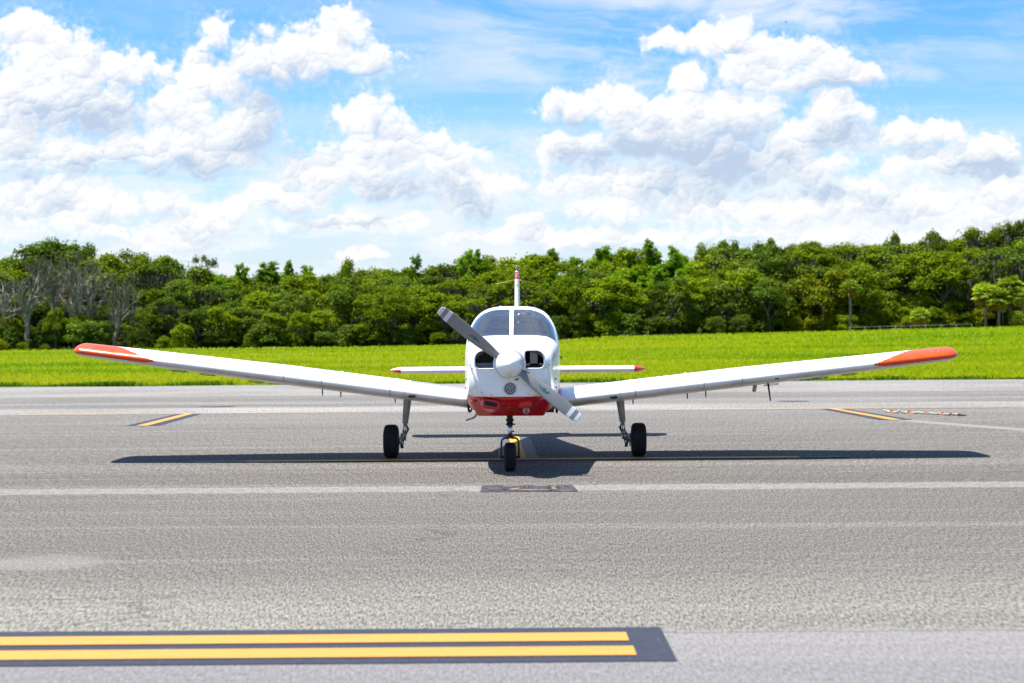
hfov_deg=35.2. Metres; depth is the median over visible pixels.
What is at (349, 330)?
bush
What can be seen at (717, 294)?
broadleaf tree
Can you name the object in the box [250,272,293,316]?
broadleaf tree
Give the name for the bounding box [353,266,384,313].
broadleaf tree
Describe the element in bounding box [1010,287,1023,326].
palm tree
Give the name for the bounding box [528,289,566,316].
broadleaf tree
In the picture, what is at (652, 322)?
bush
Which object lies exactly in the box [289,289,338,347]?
broadleaf tree
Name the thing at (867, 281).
broadleaf tree
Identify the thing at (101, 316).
broadleaf tree
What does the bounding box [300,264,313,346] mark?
pine tree
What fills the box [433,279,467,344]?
broadleaf tree
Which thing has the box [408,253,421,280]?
pine tree
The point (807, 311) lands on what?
bush
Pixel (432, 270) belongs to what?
broadleaf tree
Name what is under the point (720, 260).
broadleaf tree
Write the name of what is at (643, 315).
bush
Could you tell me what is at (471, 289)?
broadleaf tree
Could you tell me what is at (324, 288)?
broadleaf tree
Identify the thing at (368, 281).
broadleaf tree
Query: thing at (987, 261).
broadleaf tree
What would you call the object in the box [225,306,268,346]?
broadleaf tree
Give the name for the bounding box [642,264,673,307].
pine tree
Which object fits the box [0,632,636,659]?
taxi line
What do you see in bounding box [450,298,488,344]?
broadleaf tree
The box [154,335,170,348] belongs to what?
bush
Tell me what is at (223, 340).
bush
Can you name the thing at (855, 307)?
bush
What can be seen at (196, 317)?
broadleaf tree
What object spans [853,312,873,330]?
bush
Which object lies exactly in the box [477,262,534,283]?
broadleaf tree
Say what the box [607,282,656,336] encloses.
broadleaf tree
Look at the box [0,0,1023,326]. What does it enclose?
sky
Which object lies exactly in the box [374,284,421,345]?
broadleaf tree
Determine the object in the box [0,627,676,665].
taxi line border
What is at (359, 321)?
bush
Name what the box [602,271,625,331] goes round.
pine tree
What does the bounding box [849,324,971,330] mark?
rail fence
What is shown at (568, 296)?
broadleaf tree
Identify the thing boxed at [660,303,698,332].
bush
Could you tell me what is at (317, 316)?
broadleaf tree
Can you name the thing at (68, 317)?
broadleaf tree
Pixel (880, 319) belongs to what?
bush
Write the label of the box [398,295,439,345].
broadleaf tree
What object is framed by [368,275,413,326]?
broadleaf tree
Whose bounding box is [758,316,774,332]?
bush
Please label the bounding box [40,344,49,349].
bush
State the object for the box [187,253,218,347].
oak tree
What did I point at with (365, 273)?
broadleaf tree
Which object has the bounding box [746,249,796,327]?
broadleaf tree
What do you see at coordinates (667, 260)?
pine tree
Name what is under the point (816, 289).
oak tree
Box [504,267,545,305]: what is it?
broadleaf tree
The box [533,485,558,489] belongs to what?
number paint
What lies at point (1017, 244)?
broadleaf tree
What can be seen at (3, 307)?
dead tree
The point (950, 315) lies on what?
bush
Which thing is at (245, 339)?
bush
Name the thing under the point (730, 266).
broadleaf tree
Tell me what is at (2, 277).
broadleaf tree
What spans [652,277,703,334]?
broadleaf tree
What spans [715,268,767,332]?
broadleaf tree
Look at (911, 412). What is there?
pennant rope
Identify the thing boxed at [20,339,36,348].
bush
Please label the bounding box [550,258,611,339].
broadleaf tree
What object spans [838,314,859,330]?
bush
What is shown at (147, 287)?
broadleaf tree
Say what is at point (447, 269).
broadleaf tree
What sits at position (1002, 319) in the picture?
bush
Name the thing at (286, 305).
broadleaf tree
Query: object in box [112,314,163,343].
bush
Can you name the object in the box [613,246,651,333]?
broadleaf tree
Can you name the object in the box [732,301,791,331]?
bush
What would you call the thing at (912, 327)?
bush
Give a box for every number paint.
[502,486,531,489]
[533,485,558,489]
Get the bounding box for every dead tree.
[0,279,30,347]
[25,252,74,349]
[55,251,96,348]
[66,254,116,320]
[104,271,142,345]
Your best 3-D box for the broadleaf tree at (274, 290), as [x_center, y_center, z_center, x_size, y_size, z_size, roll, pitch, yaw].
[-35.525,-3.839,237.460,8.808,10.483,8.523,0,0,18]
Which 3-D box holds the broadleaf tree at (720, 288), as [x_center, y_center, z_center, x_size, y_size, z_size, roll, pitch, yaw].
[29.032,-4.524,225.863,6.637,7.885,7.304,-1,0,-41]
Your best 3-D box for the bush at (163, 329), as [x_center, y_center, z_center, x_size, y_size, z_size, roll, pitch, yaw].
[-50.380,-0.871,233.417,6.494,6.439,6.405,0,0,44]
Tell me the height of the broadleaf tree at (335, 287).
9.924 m
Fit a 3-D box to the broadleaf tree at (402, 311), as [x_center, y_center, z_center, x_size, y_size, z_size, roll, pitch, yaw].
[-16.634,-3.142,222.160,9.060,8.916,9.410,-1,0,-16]
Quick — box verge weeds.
[0,374,1023,386]
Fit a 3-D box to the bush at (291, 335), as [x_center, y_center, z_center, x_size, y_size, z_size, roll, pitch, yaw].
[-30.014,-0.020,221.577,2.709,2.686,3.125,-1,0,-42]
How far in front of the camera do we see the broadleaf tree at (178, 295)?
230.81 m
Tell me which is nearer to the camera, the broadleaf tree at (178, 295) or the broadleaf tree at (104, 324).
the broadleaf tree at (104, 324)
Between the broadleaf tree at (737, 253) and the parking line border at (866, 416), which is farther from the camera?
the broadleaf tree at (737, 253)
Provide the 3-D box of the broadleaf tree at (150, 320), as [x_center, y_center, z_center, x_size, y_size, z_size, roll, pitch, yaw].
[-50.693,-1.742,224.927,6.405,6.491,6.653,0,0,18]
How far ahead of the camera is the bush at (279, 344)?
231.83 m
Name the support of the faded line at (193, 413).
on the apron
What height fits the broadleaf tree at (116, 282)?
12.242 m
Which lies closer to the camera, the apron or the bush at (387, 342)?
the apron
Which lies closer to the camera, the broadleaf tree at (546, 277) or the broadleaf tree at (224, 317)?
the broadleaf tree at (224, 317)
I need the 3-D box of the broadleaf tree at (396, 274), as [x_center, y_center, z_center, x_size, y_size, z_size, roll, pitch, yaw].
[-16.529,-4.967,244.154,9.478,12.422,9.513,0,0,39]
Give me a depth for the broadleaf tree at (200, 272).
240.99 m
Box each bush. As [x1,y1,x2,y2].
[0,328,22,349]
[0,339,9,350]
[16,342,29,350]
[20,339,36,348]
[30,324,66,348]
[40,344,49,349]
[63,319,108,344]
[100,338,112,344]
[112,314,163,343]
[124,329,152,347]
[150,313,176,348]
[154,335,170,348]
[167,323,194,348]
[180,324,204,341]
[188,310,240,344]
[199,329,230,347]
[239,321,273,347]
[242,322,284,346]
[244,337,255,348]
[270,320,296,346]
[284,332,301,347]
[286,326,318,343]
[309,331,339,346]
[313,315,355,347]
[334,323,373,345]
[354,316,398,343]
[374,335,393,345]
[391,327,426,345]
[412,319,433,342]
[425,313,464,341]
[428,331,449,344]
[550,315,574,338]
[569,304,603,337]
[577,321,593,337]
[594,319,620,336]
[602,313,645,334]
[624,307,667,333]
[642,316,675,334]
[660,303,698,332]
[679,320,698,333]
[701,309,736,331]
[703,316,725,333]
[725,314,756,332]
[728,317,746,332]
[729,300,758,316]
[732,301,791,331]
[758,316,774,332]
[780,315,805,332]
[786,306,812,326]
[804,314,826,331]
[813,304,836,317]
[819,317,835,330]
[826,314,848,330]
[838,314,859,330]
[842,300,870,322]
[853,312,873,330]
[857,289,895,317]
[868,309,889,327]
[884,299,915,323]
[886,305,912,327]
[900,315,913,328]
[907,315,925,328]
[917,306,944,328]
[926,313,941,327]
[934,308,962,327]
[944,287,993,318]
[957,311,979,327]
[962,307,996,327]
[991,310,1007,322]
[1000,311,1008,325]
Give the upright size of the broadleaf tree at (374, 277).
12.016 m
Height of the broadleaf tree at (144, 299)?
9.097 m
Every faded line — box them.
[15,387,995,395]
[46,412,341,414]
[683,407,977,409]
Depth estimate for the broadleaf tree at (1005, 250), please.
233.31 m
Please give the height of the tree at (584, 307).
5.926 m
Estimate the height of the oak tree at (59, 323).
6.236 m
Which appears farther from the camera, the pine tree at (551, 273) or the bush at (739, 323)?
the pine tree at (551, 273)
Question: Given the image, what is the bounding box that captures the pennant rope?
[883,409,965,415]
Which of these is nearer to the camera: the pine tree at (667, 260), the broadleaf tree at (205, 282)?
the broadleaf tree at (205, 282)
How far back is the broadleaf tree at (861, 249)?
245.44 m
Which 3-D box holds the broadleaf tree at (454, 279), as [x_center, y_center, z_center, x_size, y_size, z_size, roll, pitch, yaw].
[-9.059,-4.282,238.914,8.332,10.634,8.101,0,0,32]
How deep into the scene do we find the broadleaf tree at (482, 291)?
226.07 m
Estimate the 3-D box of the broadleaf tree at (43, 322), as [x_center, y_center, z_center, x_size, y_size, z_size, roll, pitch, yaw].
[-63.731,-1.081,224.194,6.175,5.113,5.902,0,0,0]
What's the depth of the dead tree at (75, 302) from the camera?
222.34 m
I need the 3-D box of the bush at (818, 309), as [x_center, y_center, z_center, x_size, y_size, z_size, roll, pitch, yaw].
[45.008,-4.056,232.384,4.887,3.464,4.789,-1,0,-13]
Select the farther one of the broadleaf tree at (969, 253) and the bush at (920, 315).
the broadleaf tree at (969, 253)
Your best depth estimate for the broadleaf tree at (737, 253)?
243.49 m
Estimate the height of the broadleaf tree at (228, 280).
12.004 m
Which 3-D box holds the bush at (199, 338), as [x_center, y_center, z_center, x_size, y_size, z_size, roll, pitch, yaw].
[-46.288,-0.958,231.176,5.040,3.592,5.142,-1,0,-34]
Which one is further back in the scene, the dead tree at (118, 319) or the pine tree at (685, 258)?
the pine tree at (685, 258)
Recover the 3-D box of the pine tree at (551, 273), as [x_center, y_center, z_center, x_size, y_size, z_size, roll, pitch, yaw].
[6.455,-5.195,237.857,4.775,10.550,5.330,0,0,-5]
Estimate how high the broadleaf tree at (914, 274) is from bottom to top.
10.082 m
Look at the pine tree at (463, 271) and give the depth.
240.73 m
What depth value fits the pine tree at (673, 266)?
244.27 m
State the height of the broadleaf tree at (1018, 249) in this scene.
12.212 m
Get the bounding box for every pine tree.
[179,278,197,324]
[207,276,229,307]
[234,263,249,347]
[255,261,280,284]
[283,259,293,276]
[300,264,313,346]
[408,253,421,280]
[456,248,477,280]
[457,309,468,318]
[471,249,488,278]
[540,280,554,316]
[542,270,560,313]
[546,248,559,264]
[565,255,585,298]
[589,248,613,304]
[597,245,616,264]
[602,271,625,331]
[623,269,646,331]
[640,237,657,333]
[640,251,669,335]
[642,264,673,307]
[646,266,671,316]
[663,244,683,301]
[663,251,689,262]
[667,253,691,334]
[668,268,696,333]
[670,266,696,302]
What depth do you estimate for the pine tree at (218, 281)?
234.68 m
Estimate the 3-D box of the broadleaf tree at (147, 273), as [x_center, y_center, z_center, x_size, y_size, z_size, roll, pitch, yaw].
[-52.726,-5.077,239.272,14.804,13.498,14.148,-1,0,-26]
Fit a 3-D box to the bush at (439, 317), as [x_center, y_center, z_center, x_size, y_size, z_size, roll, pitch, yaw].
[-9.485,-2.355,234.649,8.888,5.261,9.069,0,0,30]
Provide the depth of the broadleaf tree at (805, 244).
240.80 m
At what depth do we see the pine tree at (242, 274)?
241.56 m
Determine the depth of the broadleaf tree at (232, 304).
230.07 m
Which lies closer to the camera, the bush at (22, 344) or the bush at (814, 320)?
the bush at (22, 344)
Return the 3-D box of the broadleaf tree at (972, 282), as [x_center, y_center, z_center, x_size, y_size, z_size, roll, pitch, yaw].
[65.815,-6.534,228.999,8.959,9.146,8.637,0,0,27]
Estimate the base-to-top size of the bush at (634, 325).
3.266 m
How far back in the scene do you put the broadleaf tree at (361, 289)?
230.58 m
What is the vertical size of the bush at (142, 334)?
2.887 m
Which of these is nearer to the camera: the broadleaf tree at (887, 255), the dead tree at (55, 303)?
the dead tree at (55, 303)
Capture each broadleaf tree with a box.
[0,255,35,349]
[0,262,44,348]
[0,270,21,323]
[0,296,21,347]
[0,314,24,349]
[3,255,70,349]
[7,240,94,322]
[8,296,47,349]
[14,325,37,349]
[19,291,72,344]
[31,259,104,349]
[36,317,72,349]
[49,300,81,349]
[65,315,95,343]
[66,270,138,341]
[68,304,114,346]
[83,250,125,308]
[97,320,116,343]
[107,286,142,347]
[110,262,195,317]
[110,324,135,347]
[112,275,155,326]
[115,248,151,274]
[124,255,185,291]
[125,306,176,348]
[132,288,172,348]
[141,297,195,347]
[146,261,214,341]
[158,277,217,342]
[172,309,215,348]
[185,284,248,347]
[195,274,216,301]
[201,273,252,347]
[201,304,239,348]
[208,273,278,325]
[211,272,231,282]
[219,289,266,347]
[223,281,269,340]
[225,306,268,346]
[238,289,284,347]
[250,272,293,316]
[259,280,296,317]
[260,312,292,347]
[268,289,319,345]
[271,271,326,341]
[272,273,326,309]
[283,311,312,347]
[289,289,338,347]
[296,281,351,313]
[305,310,345,346]
[316,282,360,346]
[318,275,340,310]
[320,288,371,346]
[321,274,374,320]
[327,269,379,346]
[340,285,390,346]
[349,273,396,321]
[352,294,396,345]
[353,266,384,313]
[358,271,385,345]
[359,286,422,346]
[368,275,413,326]
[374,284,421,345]
[377,268,413,281]
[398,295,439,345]
[400,284,442,343]
[401,266,449,344]
[412,275,446,343]
[415,292,469,344]
[420,262,473,281]
[433,277,464,344]
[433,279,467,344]
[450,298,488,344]
[452,254,500,274]
[454,280,495,315]
[460,271,491,293]
[461,280,521,307]
[473,269,522,306]
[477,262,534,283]
[478,251,562,275]
[479,260,512,273]
[479,280,554,313]
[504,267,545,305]
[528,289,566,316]
[529,267,552,287]
[531,254,578,339]
[546,276,607,338]
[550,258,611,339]
[555,276,579,339]
[560,265,624,336]
[580,274,635,336]
[583,260,624,333]
[584,255,617,307]
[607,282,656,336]
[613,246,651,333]
[613,263,652,334]
[634,288,676,334]
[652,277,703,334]
[664,274,719,334]
[673,253,723,331]
[688,276,736,333]
[689,267,726,330]
[696,281,743,333]
[700,243,756,303]
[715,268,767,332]
[717,258,753,313]
[727,243,777,290]
[730,273,787,331]
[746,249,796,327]
[764,246,806,296]
[766,249,832,310]
[784,240,825,302]
[785,263,833,323]
[788,243,853,312]
[814,264,848,325]
[819,241,860,269]
[829,259,885,310]
[834,262,891,325]
[840,243,885,293]
[855,245,903,309]
[870,241,938,303]
[879,249,943,316]
[903,254,952,303]
[908,250,980,325]
[944,265,1001,322]
[945,239,982,268]
[945,252,960,269]
[958,248,997,288]
[959,228,1015,253]
[968,247,1023,324]
[971,246,1023,282]
[993,234,1023,249]
[993,243,1023,310]
[1014,237,1023,245]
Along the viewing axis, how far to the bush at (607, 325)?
220.32 m
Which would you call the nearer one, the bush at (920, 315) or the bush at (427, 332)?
the bush at (920, 315)
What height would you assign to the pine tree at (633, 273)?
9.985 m
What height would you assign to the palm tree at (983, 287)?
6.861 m
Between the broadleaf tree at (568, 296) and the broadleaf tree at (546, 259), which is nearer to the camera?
the broadleaf tree at (568, 296)
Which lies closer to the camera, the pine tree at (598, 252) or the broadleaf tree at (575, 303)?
the broadleaf tree at (575, 303)
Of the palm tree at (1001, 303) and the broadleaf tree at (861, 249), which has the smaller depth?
the palm tree at (1001, 303)
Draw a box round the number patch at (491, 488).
[480,485,577,491]
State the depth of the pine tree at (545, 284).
230.78 m
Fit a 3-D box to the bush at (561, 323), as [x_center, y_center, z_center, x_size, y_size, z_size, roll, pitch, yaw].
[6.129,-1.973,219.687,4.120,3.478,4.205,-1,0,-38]
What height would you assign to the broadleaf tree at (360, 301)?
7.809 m
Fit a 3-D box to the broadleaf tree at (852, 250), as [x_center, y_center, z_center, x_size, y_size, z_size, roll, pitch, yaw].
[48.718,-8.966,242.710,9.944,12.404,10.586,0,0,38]
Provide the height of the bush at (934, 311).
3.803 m
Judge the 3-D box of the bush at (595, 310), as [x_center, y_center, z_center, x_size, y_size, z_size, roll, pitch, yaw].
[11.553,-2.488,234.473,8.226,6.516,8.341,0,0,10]
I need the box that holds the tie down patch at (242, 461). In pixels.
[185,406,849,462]
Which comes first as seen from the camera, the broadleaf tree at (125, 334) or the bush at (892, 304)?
the broadleaf tree at (125, 334)
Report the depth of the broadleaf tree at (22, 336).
223.07 m
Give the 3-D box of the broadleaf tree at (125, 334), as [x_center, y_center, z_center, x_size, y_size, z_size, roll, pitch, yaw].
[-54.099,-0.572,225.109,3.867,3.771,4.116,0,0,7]
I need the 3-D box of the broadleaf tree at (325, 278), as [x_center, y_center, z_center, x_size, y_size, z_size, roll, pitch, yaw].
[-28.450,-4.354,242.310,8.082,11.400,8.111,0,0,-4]
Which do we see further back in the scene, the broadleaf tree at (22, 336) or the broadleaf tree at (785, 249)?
the broadleaf tree at (785, 249)
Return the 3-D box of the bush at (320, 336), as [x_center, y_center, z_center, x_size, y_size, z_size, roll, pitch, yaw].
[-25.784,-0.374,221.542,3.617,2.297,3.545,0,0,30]
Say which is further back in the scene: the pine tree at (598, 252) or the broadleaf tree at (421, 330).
the pine tree at (598, 252)
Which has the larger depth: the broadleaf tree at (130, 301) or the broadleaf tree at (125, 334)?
the broadleaf tree at (130, 301)
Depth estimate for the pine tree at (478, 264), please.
243.56 m
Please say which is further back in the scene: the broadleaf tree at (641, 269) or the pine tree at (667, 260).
the pine tree at (667, 260)
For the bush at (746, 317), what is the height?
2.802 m
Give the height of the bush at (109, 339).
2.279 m
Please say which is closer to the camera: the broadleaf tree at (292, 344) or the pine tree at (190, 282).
the broadleaf tree at (292, 344)
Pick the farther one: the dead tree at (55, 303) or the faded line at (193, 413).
the dead tree at (55, 303)
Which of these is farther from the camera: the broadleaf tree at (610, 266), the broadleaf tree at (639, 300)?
the broadleaf tree at (610, 266)
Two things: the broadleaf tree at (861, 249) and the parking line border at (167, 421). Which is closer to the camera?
the parking line border at (167, 421)
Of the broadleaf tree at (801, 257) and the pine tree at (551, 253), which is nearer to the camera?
the broadleaf tree at (801, 257)
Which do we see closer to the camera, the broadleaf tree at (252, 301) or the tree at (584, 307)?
the tree at (584, 307)
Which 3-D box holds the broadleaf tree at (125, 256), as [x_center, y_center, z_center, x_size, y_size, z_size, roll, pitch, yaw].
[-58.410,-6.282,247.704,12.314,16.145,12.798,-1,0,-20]
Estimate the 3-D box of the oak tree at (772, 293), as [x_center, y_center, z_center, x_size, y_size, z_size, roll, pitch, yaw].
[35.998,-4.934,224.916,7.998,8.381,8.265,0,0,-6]
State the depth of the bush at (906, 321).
225.70 m
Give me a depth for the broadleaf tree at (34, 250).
240.38 m
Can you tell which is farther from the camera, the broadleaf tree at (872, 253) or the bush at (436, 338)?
the broadleaf tree at (872, 253)
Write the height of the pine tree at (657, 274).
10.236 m
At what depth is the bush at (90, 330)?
218.49 m
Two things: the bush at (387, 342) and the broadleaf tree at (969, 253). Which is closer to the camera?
the bush at (387, 342)
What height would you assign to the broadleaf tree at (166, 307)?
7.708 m
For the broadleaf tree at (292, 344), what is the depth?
221.24 m
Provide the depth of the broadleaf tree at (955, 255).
238.28 m
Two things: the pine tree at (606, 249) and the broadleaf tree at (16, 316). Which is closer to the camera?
the broadleaf tree at (16, 316)
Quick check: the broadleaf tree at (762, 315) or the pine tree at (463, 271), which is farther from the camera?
the pine tree at (463, 271)
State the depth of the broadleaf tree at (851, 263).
237.13 m
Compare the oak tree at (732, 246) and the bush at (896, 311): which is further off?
the oak tree at (732, 246)
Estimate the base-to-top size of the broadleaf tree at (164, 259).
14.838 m
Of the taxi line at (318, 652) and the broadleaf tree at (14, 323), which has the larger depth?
the broadleaf tree at (14, 323)
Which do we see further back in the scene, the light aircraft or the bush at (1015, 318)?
the bush at (1015, 318)
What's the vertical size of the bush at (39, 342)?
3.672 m
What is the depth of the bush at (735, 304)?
232.47 m
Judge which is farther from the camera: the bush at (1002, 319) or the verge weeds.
the bush at (1002, 319)
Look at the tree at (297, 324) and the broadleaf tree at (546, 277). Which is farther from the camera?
the broadleaf tree at (546, 277)
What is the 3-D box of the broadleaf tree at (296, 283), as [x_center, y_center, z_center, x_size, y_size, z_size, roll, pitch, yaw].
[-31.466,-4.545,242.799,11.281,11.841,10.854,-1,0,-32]
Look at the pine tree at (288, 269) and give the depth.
243.25 m
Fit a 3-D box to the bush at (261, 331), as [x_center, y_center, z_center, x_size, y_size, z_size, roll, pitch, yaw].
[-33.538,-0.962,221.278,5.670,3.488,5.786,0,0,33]
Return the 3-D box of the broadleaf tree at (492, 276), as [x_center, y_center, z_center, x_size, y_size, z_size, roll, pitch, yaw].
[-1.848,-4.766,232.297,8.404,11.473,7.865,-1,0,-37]
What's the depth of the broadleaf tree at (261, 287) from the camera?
235.16 m
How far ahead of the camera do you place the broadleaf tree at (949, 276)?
226.92 m
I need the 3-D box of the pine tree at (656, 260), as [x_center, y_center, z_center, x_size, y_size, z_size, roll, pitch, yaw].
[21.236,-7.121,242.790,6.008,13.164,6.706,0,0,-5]
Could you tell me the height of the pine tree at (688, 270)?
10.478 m
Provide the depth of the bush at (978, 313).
225.07 m
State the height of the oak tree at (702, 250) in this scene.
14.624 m
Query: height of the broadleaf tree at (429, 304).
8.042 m
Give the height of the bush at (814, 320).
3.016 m
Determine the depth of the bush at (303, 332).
230.89 m
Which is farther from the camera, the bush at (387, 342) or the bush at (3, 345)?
the bush at (387, 342)
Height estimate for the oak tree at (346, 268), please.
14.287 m
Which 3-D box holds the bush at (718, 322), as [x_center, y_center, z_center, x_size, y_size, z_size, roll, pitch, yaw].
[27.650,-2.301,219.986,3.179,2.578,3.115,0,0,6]
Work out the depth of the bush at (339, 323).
230.44 m
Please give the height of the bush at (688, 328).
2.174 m
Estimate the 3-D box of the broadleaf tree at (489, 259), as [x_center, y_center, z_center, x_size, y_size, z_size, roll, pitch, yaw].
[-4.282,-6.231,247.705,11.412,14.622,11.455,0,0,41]
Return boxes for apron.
[0,379,1023,682]
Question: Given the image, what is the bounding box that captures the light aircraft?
[74,266,957,470]
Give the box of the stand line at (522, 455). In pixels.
[240,436,797,461]
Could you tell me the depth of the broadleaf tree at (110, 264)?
240.00 m
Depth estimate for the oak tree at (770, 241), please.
243.00 m
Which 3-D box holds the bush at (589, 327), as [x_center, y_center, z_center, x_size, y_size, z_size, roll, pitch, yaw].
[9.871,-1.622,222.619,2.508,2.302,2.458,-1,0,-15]
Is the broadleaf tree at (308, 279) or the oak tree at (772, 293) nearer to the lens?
the oak tree at (772, 293)
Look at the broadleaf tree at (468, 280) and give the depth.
233.56 m
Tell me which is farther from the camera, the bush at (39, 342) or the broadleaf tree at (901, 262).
the broadleaf tree at (901, 262)
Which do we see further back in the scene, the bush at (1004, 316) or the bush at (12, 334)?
the bush at (1004, 316)
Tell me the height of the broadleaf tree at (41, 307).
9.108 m
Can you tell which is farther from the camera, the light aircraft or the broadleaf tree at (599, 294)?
the broadleaf tree at (599, 294)
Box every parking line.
[136,414,189,425]
[834,409,901,419]
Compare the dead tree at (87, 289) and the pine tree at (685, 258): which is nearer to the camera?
the dead tree at (87, 289)
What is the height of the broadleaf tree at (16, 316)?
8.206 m
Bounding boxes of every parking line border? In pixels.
[127,414,198,425]
[824,409,911,419]
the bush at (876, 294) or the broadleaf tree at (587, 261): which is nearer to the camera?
the bush at (876, 294)
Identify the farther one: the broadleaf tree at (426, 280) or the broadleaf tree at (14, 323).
the broadleaf tree at (426, 280)
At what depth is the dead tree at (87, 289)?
223.14 m
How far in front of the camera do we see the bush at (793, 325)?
225.38 m
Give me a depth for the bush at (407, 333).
220.00 m
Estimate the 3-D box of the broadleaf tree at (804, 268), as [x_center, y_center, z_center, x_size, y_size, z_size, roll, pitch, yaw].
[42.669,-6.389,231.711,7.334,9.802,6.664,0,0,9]
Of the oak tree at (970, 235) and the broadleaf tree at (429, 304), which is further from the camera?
the oak tree at (970, 235)
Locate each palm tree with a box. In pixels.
[839,279,860,329]
[970,281,999,326]
[984,287,1011,326]
[995,275,1023,326]
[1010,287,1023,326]
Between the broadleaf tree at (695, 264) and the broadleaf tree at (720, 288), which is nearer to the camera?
the broadleaf tree at (720, 288)
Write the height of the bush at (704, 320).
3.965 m
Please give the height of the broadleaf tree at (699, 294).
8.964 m
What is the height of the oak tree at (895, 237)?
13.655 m
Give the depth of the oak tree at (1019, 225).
241.32 m
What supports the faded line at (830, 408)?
on the apron
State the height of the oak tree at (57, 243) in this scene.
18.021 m
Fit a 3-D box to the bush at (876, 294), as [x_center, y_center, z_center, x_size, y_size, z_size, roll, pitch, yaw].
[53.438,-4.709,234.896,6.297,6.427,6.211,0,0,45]
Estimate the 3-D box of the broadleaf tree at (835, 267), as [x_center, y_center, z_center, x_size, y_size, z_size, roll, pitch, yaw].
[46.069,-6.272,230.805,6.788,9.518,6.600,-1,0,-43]
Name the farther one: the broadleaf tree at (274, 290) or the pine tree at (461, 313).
the broadleaf tree at (274, 290)
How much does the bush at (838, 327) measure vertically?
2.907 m
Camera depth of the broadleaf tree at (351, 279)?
236.52 m
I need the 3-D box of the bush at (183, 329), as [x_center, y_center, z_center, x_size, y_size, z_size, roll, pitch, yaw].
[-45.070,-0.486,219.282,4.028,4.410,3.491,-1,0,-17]
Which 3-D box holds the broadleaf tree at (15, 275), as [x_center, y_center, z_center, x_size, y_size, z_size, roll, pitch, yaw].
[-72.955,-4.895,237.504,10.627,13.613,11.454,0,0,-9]
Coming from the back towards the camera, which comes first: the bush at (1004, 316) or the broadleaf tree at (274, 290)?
the broadleaf tree at (274, 290)
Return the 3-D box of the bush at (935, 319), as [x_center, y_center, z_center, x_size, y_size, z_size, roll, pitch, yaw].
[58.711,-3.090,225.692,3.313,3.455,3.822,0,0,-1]
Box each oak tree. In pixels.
[36,237,62,345]
[41,307,69,349]
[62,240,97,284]
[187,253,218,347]
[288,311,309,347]
[336,256,363,315]
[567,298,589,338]
[692,242,716,302]
[715,239,741,301]
[740,276,799,332]
[751,237,782,262]
[779,267,873,329]
[877,230,904,279]
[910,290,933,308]
[914,228,951,303]
[950,225,981,253]
[979,220,1019,250]
[1012,219,1023,241]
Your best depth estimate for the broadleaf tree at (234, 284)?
242.17 m
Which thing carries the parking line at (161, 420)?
on the parking line border at (167, 421)
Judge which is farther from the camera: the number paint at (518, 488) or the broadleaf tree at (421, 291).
the broadleaf tree at (421, 291)

